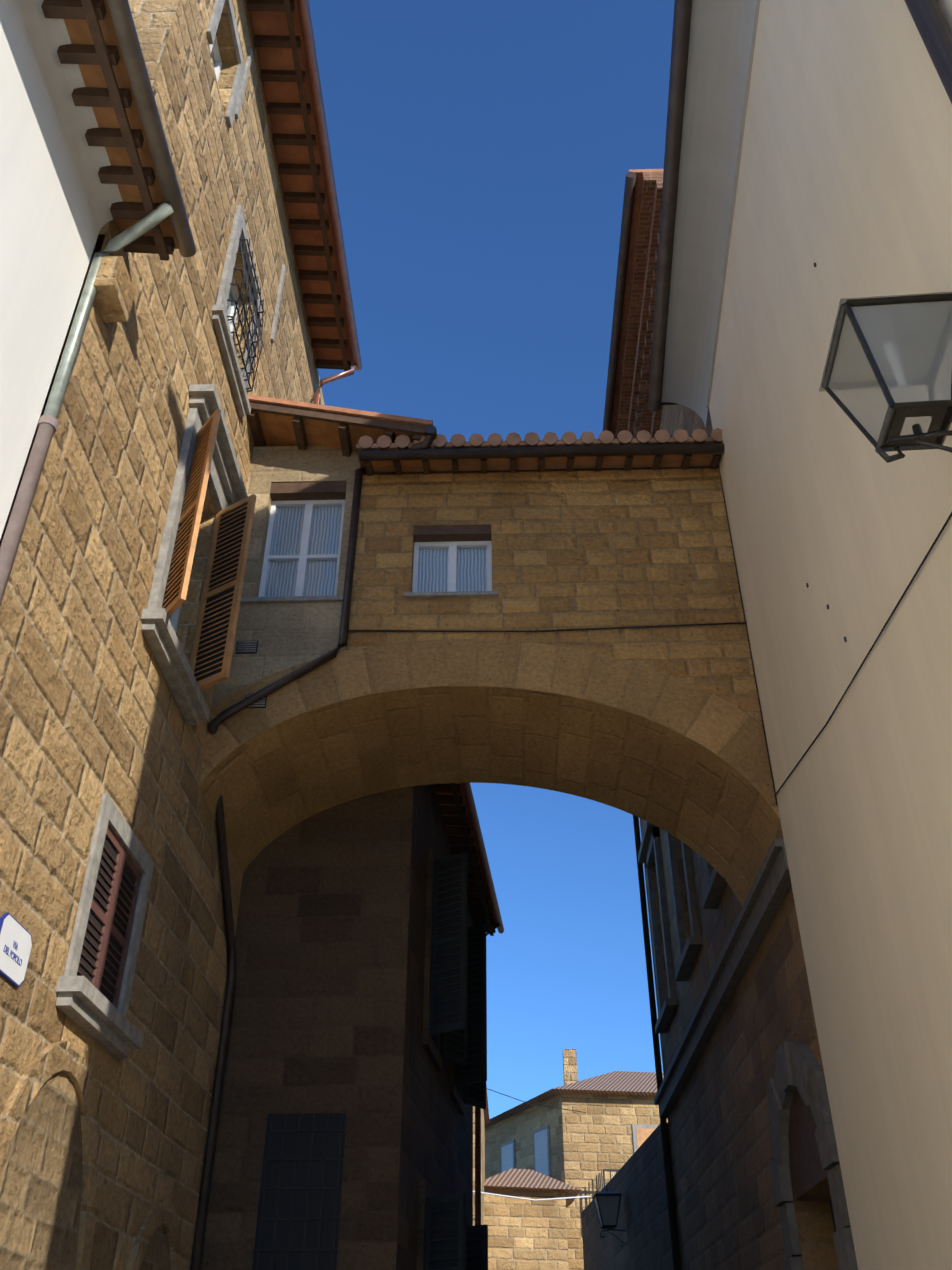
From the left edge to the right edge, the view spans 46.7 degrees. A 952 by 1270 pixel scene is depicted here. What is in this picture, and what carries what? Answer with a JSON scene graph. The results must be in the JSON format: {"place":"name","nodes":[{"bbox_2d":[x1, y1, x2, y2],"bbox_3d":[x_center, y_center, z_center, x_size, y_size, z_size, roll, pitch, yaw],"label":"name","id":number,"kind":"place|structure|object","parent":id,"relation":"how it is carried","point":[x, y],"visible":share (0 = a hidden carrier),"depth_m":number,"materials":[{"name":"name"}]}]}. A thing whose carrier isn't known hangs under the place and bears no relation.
{"place":"outdoors","nodes":[
{"label":"outdoors","id":0,"kind":"place"},
{"bbox_2d":[0,0,97,538],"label":"white building","id":1,"kind":"structure","parent":0,"point":[48,234],"depth_m":6.38,"materials":[{"name":"white paint"}]},
{"bbox_2d":[0,415,58,605],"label":"white pipe","id":2,"kind":"object","parent":1,"relation":"attached to","point":[47,425],"visible":0.98,"depth_m":6.11,"materials":[{"name":"metal"}]},
{"bbox_3d":[-5.993,-6.418,2.500,6.497,0.320,12.600,-1,-35,1],"label":"white top","id":3,"kind":"object","parent":1,"relation":"on","visible":0},
{"bbox_2d":[16,0,122,233],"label":"white cove","id":4,"kind":"object","parent":3,"relation":"attached to","point":[48,37],"visible":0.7,"depth_m":6.88,"materials":[{"name":"white paint"}]},
{"bbox_2d":[41,0,177,260],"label":"roof eave","id":5,"kind":"object","parent":3,"relation":"attached to","point":[92,50],"visible":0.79,"depth_m":6.96,"materials":[{"name":"brown wood"}]},
{"bbox_2d":[107,0,196,256],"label":"gutter","id":6,"kind":"object","parent":5,"relation":"attached to","point":[127,36],"visible":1,"depth_m":6.91,"materials":[{"name":"metal"}]},
{"bbox_2d":[0,0,323,1269],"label":"stone wall","id":7,"kind":"structure","parent":0,"point":[90,712],"depth_m":8.10,"materials":[{"name":"beige stone"}]},
{"bbox_2d":[247,0,352,371],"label":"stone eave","id":8,"kind":"object","parent":7,"relation":"attached to","point":[278,42],"visible":0.6,"depth_m":13.52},
{"bbox_2d":[297,0,361,370],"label":"gutter","id":9,"kind":"object","parent":8,"relation":"attached to","point":[314,82],"visible":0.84,"depth_m":13.48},
{"bbox_2d":[212,445,359,762],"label":"wall","id":10,"kind":"structure","parent":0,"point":[287,635],"depth_m":10.63,"materials":[{"name":"paint"}]},
{"bbox_2d":[236,641,258,653],"bbox_3d":[-2.154,0.112,10.361,0.200,0.140,0.018,-1,-35,1],"label":"vent","id":11,"kind":"object","parent":10,"relation":"attached to","point":[246,647],"visible":1,"depth_m":10.35,"materials":[{"name":"grey metal"}]},
{"bbox_2d":[245,695,266,707],"bbox_3d":[-2.004,0.601,10.013,0.200,0.140,0.018,-1,-35,1],"label":"vent","id":12,"kind":"object","parent":10,"relation":"attached to","point":[260,703],"visible":0.48,"depth_m":9.99,"materials":[{"name":"grey metal"}]},
{"bbox_2d":[240,595,342,602],"bbox_3d":[-1.824,-0.338,10.669,1.160,0.050,0.055,-1,-35,1],"label":"window sill","id":13,"kind":"structure","parent":10,"relation":"attached to","point":[292,599],"depth_m":10.64,"materials":[{"name":"grey stone"}]},
{"bbox_2d":[258,481,346,596],"bbox_3d":[-1.751,-0.926,11.223,0.798,1.528,0.198,-1,-35,1],"label":"tall window","id":14,"kind":"structure","parent":10,"relation":"attached to","point":[303,545],"depth_m":11.34,"materials":[{"name":"white wood"}]},
{"bbox_2d":[247,394,432,456],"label":"shed roof","id":15,"kind":"structure","parent":10,"relation":"on","point":[283,422],"depth_m":11.55,"materials":[{"name":"brown wood"}]},
{"bbox_2d":[425,425,436,439],"bbox_3d":[-0.430,-1.414,12.239,0.120,0.114,2.400,-1,-35,1],"label":"gutter","id":16,"kind":"object","parent":15,"relation":"attached to","point":[431,430],"visible":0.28,"depth_m":11.26,"materials":[{"name":"grey metal"}]},
{"bbox_2d":[200,784,472,1269],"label":"building wall","id":17,"kind":"structure","parent":0,"point":[327,1015],"depth_m":10.42,"materials":[{"name":"brown stone"}]},
{"bbox_2d":[252,1113,345,1269],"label":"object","id":18,"kind":"object","parent":17,"relation":"attached to","point":[298,1219],"visible":0.94,"depth_m":9.42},
{"bbox_2d":[416,1181,436,1269],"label":"window frame","id":19,"kind":"object","parent":17,"relation":"attached to","point":[425,1190],"visible":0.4,"depth_m":10.27,"materials":[{"name":"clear glass"}]},
{"bbox_2d":[422,848,442,1071],"bbox_3d":[-0.454,3.603,12.260,0.063,2.140,1.140,-3,-35,5],"label":"window frame","id":20,"kind":"object","parent":17,"relation":"attached to","point":[431,1044],"visible":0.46,"depth_m":11.76,"materials":[{"name":"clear glass"}]},
{"bbox_2d":[424,1193,466,1269],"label":"shutter","id":21,"kind":"object","parent":17,"relation":"attached to","point":[445,1232],"visible":1,"depth_m":10.19,"materials":[{"name":"black wood"}]},
{"bbox_2d":[430,852,467,1065],"bbox_3d":[-0.269,3.630,12.299,0.386,1.900,1.537,-1,-35,1],"label":"shutter","id":22,"kind":"object","parent":17,"relation":"attached to","point":[449,996],"visible":1,"depth_m":11.81,"materials":[{"name":"black wood"}]},
{"bbox_2d":[449,1061,464,1114],"bbox_3d":[-0.228,4.858,14.052,0.063,2.140,1.140,-3,-35,5],"label":"window sill","id":23,"kind":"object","parent":17,"relation":"attached to","point":[456,1093],"visible":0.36,"depth_m":13.21,"materials":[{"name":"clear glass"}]},
{"bbox_2d":[433,783,495,935],"bbox_3d":[-0.346,2.736,14.594,0.830,0.306,6.437,-3,-35,5],"label":"roof eave","id":24,"kind":"object","parent":17,"relation":"attached to","point":[451,801],"visible":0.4,"depth_m":14.43,"materials":[{"name":"brown wood"}]},
{"bbox_2d":[462,783,503,933],"bbox_3d":[0.061,2.769,14.519,0.100,0.100,6.397,-3,-35,5],"label":"eave gutter","id":25,"kind":"object","parent":24,"relation":"attached to","point":[468,794],"visible":0.66,"depth_m":14.61,"materials":[{"name":"brown metal"}]},
{"bbox_2d":[455,923,486,1108],"bbox_3d":[-0.042,4.885,14.091,0.386,1.900,1.537,-1,-35,1],"label":"shutter","id":26,"kind":"object","parent":17,"relation":"attached to","point":[471,1076],"visible":0.73,"depth_m":13.53,"materials":[{"name":"black wood"}]},
{"bbox_2d":[466,1224,487,1269],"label":"shutter","id":27,"kind":"object","parent":17,"relation":"attached to","point":[477,1248],"visible":0.71,"depth_m":12.00,"materials":[{"name":"black wood"}]},
{"bbox_2d":[475,923,499,1224],"bbox_3d":[0.179,7.583,14.570,0.386,7.829,0.107,-1,-35,1],"label":"drainpipe","id":28,"kind":"object","parent":17,"relation":"attached to","point":[478,1164],"visible":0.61,"depth_m":14.88,"materials":[{"name":"metal"}]},
{"bbox_2d":[484,1085,489,1123],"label":"building roof","id":29,"kind":"structure","parent":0,"point":[486,1115],"depth_m":32.63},
{"bbox_2d":[198,686,782,906],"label":"bridge soffit","id":30,"kind":"structure","parent":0,"point":[715,811],"depth_m":10.54,"materials":[{"name":"beige stone"}]},
{"bbox_2d":[309,0,674,1118],"label":"sky","id":31,"kind":"structure","parent":0,"point":[483,152],"materials":[{"name":"blue"}]},
{"bbox_2d":[485,1093,667,1269],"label":"building","id":32,"kind":"structure","parent":0,"point":[591,1143],"depth_m":35.42,"materials":[{"name":"beige stone"}]},
{"bbox_2d":[563,1049,577,1084],"bbox_3d":[3.247,15.030,37.908,0.450,1.400,0.500,-1,-35,1],"label":"chimney","id":33,"kind":"object","parent":32,"relation":"on","point":[570,1065],"visible":0.64,"depth_m":37.78,"materials":[{"name":"beige stone"}]},
{"bbox_2d":[485,1071,663,1127],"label":"building roof","id":34,"kind":"structure","parent":32,"relation":"on","point":[628,1083],"depth_m":36.87,"materials":[{"name":"brown tile"}]},
{"bbox_2d":[501,1124,657,1192],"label":"windows","id":35,"kind":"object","parent":32,"relation":"on","point":[542,1155],"visible":0.17,"depth_m":35.84,"materials":[{"name":"blue glass"}]},
{"bbox_2d":[611,169,663,438],"bbox_3d":[2.667,-2.517,17.851,1.220,0.740,10.500,-1,-35,1],"label":"roof eave","id":36,"kind":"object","parent":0,"point":[633,414],"depth_m":15.27,"materials":[{"name":"brown wood"}]},
{"bbox_2d":[602,172,635,431],"bbox_3d":[2.078,-2.720,18.014,0.130,0.124,10.500,-1,-35,1],"label":"stone gutter","id":37,"kind":"object","parent":36,"relation":"attached to","point":[629,192],"visible":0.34,"depth_m":15.13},
{"bbox_2d":[640,404,838,1269],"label":"stone wall","id":38,"kind":"structure","parent":0,"point":[720,1138],"depth_m":11.81,"materials":[{"name":"stone"}]},
{"bbox_2d":[633,815,679,1269],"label":"drainpipe","id":39,"kind":"object","parent":38,"relation":"attached to","point":[667,1162],"visible":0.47,"depth_m":17.20,"materials":[{"name":"black metal"}]},
{"bbox_2d":[638,434,857,1269],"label":"stone trim","id":40,"kind":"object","parent":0,"point":[798,1068],"visible":0.52,"depth_m":10.48,"materials":[{"name":"grey stone"}]},
{"bbox_3d":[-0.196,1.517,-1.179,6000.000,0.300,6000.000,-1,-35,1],"label":"ground","id":41,"kind":"structure","parent":0,"visible":0},
{"bbox_2d":[0,1041,96,1269],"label":"stone arch","id":42,"kind":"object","parent":41,"relation":"on","point":[48,1151],"visible":1,"depth_m":6.32,"materials":[{"name":"beige stone"}]},
{"bbox_2d":[0,244,102,545],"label":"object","id":43,"kind":"object","parent":41,"relation":"on","point":[97,247],"depth_m":7.31,"materials":[{"name":"grey metal"}]},
{"bbox_2d":[0,913,31,986],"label":"sign","id":44,"kind":"object","parent":43,"relation":"attached to","point":[12,971],"visible":1,"depth_m":5.86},
{"bbox_2d":[4,940,21,965],"bbox_3d":[-2.458,1.682,5.867,0.002,0.091,0.244,-1,-35,1],"label":"sign text","id":45,"kind":"object","parent":44,"relation":"attached to","point":[16,946],"visible":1,"depth_m":5.87},
{"bbox_2d":[56,793,153,1057],"bbox_3d":[-2.395,1.940,7.332,0.200,1.390,1.280,-1,-35,1],"label":"brown window","id":46,"kind":"structure","parent":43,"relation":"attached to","point":[88,986],"depth_m":7.27,"materials":[{"name":"grey stone"}]},
{"bbox_2d":[93,256,134,321],"bbox_3d":[-2.432,-2.315,7.382,0.160,0.300,0.300,-1,-35,1],"label":"corbel","id":47,"kind":"object","parent":43,"relation":"attached to","point":[115,293],"visible":1,"depth_m":7.31,"materials":[{"name":"beige stone"}]},
{"bbox_2d":[99,0,179,233],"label":"wall","id":48,"kind":"structure","parent":43,"relation":"attached to","point":[153,20],"depth_m":9.11,"materials":[{"name":"beige stone"}]},
{"bbox_2d":[141,384,256,724],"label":"shuttered window","id":49,"kind":"structure","parent":43,"relation":"attached to","point":[207,456],"depth_m":9.19,"materials":[{"name":"brown wood"}]},
{"bbox_2d":[206,0,244,127],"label":"window","id":50,"kind":"structure","parent":43,"relation":"attached to","point":[214,20],"depth_m":11.13,"materials":[{"name":"grey stone"}]},
{"bbox_2d":[212,205,265,416],"bbox_3d":[-2.460,-3.321,11.263,0.399,1.800,1.320,-1,-35,1],"label":"grille window","id":51,"kind":"structure","parent":43,"relation":"attached to","point":[225,310],"depth_m":11.06,"materials":[{"name":"grey stone"}]},
{"bbox_2d":[235,48,252,118],"bbox_3d":[-2.455,-5.848,11.664,0.030,1.300,0.060,-1,-35,1],"label":"strip","id":52,"kind":"object","parent":43,"relation":"attached to","point":[244,81],"visible":0.93,"depth_m":11.62,"materials":[{"name":"grey stone"}]},
{"bbox_2d":[271,264,285,342],"bbox_3d":[-2.388,-4.022,13.314,0.030,1.400,0.060,-1,-35,1],"label":"strip","id":53,"kind":"object","parent":43,"relation":"attached to","point":[275,320],"visible":1,"depth_m":13.26,"materials":[{"name":"grey stone"}]},
{"bbox_2d":[313,363,357,403],"bbox_3d":[-1.666,-2.803,14.917,1.286,3.078,0.395,-20,-40,26],"label":"drainpipe","id":54,"kind":"object","parent":43,"relation":"attached to","point":[336,377],"visible":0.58,"depth_m":15.76,"materials":[{"name":"orange metal"}]},
{"bbox_2d":[43,202,173,418],"bbox_3d":[-2.279,-2.088,6.951,0.610,1.934,0.098,-15,-38,20],"label":"downspout","id":55,"kind":"object","parent":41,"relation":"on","point":[147,223],"visible":0.75,"depth_m":7.05,"materials":[{"name":"grey metal"}]},
{"bbox_2d":[126,1200,181,1269],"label":"stone arch","id":56,"kind":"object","parent":41,"relation":"on","point":[157,1245],"visible":1,"depth_m":8.22,"materials":[{"name":"brown stone"}]},
{"bbox_2d":[190,435,433,1269],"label":"bridge pipe","id":57,"kind":"object","parent":41,"relation":"on","point":[213,725],"visible":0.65,"depth_m":10.10,"materials":[{"name":"metal"}]},
{"bbox_2d":[473,1106,484,1225],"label":"building","id":58,"kind":"structure","parent":41,"relation":"on","point":[482,1159],"depth_m":29.11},
{"bbox_2d":[473,1191,589,1200],"bbox_3d":[1.316,13.923,27.304,3.261,0.190,0.086,10,-36,-13],"label":"cable","id":59,"kind":"object","parent":58,"relation":"attached to","point":[533,1199],"visible":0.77,"depth_m":27.26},
{"bbox_2d":[487,1088,585,1112],"bbox_3d":[1.622,13.899,32.848,0.062,0.174,5.316,-28,-44,34],"label":"cable","id":60,"kind":"object","parent":58,"relation":"attached to","point":[535,1104],"visible":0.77,"depth_m":32.96,"materials":[{"name":"metal"}]},
{"bbox_2d":[484,1188,568,1269],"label":"building","id":61,"kind":"structure","parent":41,"relation":"on","point":[526,1234],"depth_m":31.25,"materials":[{"name":"beige stone"}]},
{"bbox_2d":[484,1169,580,1202],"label":"building roof","id":62,"kind":"structure","parent":61,"relation":"on","point":[525,1179],"depth_m":32.01,"materials":[{"name":"brown tile"}]},
{"bbox_2d":[581,1122,681,1269],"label":"low wall","id":63,"kind":"structure","parent":41,"relation":"on","point":[637,1181],"depth_m":18.65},
{"bbox_2d":[592,1187,627,1246],"bbox_3d":[2.419,10.515,19.901,0.590,0.962,0.529,-1,-35,1],"label":"lamp","id":64,"kind":"object","parent":63,"relation":"attached to","point":[607,1205],"visible":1,"depth_m":19.83,"materials":[{"name":"metal"}]},
{"bbox_2d":[709,0,951,1269],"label":"cream wall","id":65,"kind":"structure","parent":41,"relation":"on","point":[845,176],"depth_m":6.76,"materials":[{"name":"beige paint"}]},
{"bbox_2d":[198,639,779,817],"bbox_3d":[0.042,0.952,9.706,5.970,2.239,0.001,-1,-35,1],"label":"arch ring","id":66,"kind":"object","parent":65,"relation":"attached to","point":[731,734],"visible":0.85,"depth_m":10.05,"materials":[{"name":"beige stone"}]},
{"bbox_2d":[343,468,779,818],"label":"stone wall","id":67,"kind":"structure","parent":65,"relation":"attached to","point":[597,549],"depth_m":10.81,"materials":[{"name":"beige stone"}]},
{"bbox_2d":[404,591,497,597],"bbox_3d":[-0.240,-0.376,10.657,0.910,0.040,0.090,-1,-35,1],"label":"window sill","id":68,"kind":"structure","parent":67,"relation":"attached to","point":[450,594],"depth_m":10.62,"materials":[{"name":"grey stone"}]},
{"bbox_2d":[412,524,491,591],"bbox_3d":[-0.237,-0.696,11.011,0.788,0.888,0.198,-1,-35,1],"label":"bridge window","id":69,"kind":"structure","parent":67,"relation":"on","point":[452,558],"depth_m":11.12,"materials":[{"name":"white wood"}]},
{"bbox_2d":[356,428,722,472],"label":"roof tiles","id":70,"kind":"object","parent":67,"relation":"on","point":[550,439],"depth_m":11.29,"materials":[{"name":"brown tile"}]},
{"bbox_2d":[363,466,718,474],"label":"bridge top","id":71,"kind":"structure","parent":67,"relation":"on","point":[546,470],"depth_m":11.59,"materials":[{"name":"brown stone"}]},
{"bbox_2d":[362,454,720,475],"bbox_3d":[0.682,-1.789,11.474,3.720,0.182,0.380,-1,-35,1],"label":"roof eave","id":72,"kind":"object","parent":67,"relation":"attached to","point":[541,464],"visible":0.48,"depth_m":11.49,"materials":[{"name":"brown wood"}]},
{"bbox_2d":[360,443,724,460],"bbox_3d":[0.675,-1.865,11.235,3.720,0.110,0.110,-1,-35,1],"label":"gutter","id":73,"kind":"object","parent":72,"relation":"attached to","point":[537,452],"visible":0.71,"depth_m":11.19,"materials":[{"name":"black metal"}]},
{"bbox_2d":[349,622,746,631],"bbox_3d":[0.694,-0.062,10.373,3.800,0.075,0.014,-1,-35,1],"label":"bridge cable","id":74,"kind":"object","parent":67,"relation":"attached to","point":[537,630],"visible":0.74,"depth_m":10.36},
{"bbox_2d":[661,0,754,427],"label":"cream cove","id":75,"kind":"object","parent":65,"relation":"on","point":[719,40],"visible":0.97,"depth_m":10.29,"materials":[{"name":"white paint"}]},
{"bbox_2d":[661,0,692,404],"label":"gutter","id":76,"kind":"object","parent":75,"relation":"on","point":[666,403],"depth_m":10.74,"materials":[{"name":"metal"}]},
{"bbox_2d":[648,0,691,411],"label":"cream gutter","id":77,"kind":"object","parent":76,"relation":"attached to","point":[680,37],"visible":1,"depth_m":10.32,"materials":[{"name":"brown metal"}]},
{"bbox_2d":[706,0,759,407],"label":"cream band","id":78,"kind":"object","parent":65,"relation":"attached to","point":[745,96],"visible":1,"depth_m":9.85,"materials":[{"name":"beige paint"}]},
{"bbox_2d":[719,473,777,805],"bbox_3d":[2.530,-0.121,10.341,0.011,3.800,0.011,-1,-35,1],"label":"cream cable","id":79,"kind":"object","parent":65,"relation":"attached to","point":[749,644],"visible":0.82,"depth_m":10.17,"materials":[{"name":"metal"}]},
{"bbox_2d":[806,262,846,641],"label":"wall holes","id":80,"kind":"object","parent":65,"relation":"attached to","point":[827,605],"visible":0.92,"depth_m":7.27,"materials":[{"name":"black"}]},
{"bbox_2d":[774,512,951,795],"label":"cream cable","id":81,"kind":"object","parent":65,"relation":"attached to","point":[909,584],"visible":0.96,"depth_m":6.18,"materials":[{"name":"metal"}]},
{"bbox_2d":[819,292,951,462],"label":"lamp","id":82,"kind":"object","parent":65,"relation":"attached to","point":[886,383],"visible":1,"depth_m":4.54,"materials":[{"name":"metal"}]},
{"bbox_2d":[904,0,951,103],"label":"cream pipe","id":83,"kind":"object","parent":65,"relation":"attached to","point":[932,25],"depth_m":4.68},
{"bbox_3d":[6.131,3.055,13.832,6.090,14.400,9.498,-1,-35,1],"label":"stone","id":84,"kind":"object","parent":41,"relation":"on","visible":0},
{"bbox_2d":[788,1089,828,1200],"bbox_3d":[2.675,4.072,8.963,0.001,0.750,1.500,-1,-35,1],"label":"portal tympanum","id":85,"kind":"object","parent":84,"relation":"attached to","point":[807,1172],"visible":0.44,"depth_m":9.04,"materials":[{"name":"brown wood"}]}
]}

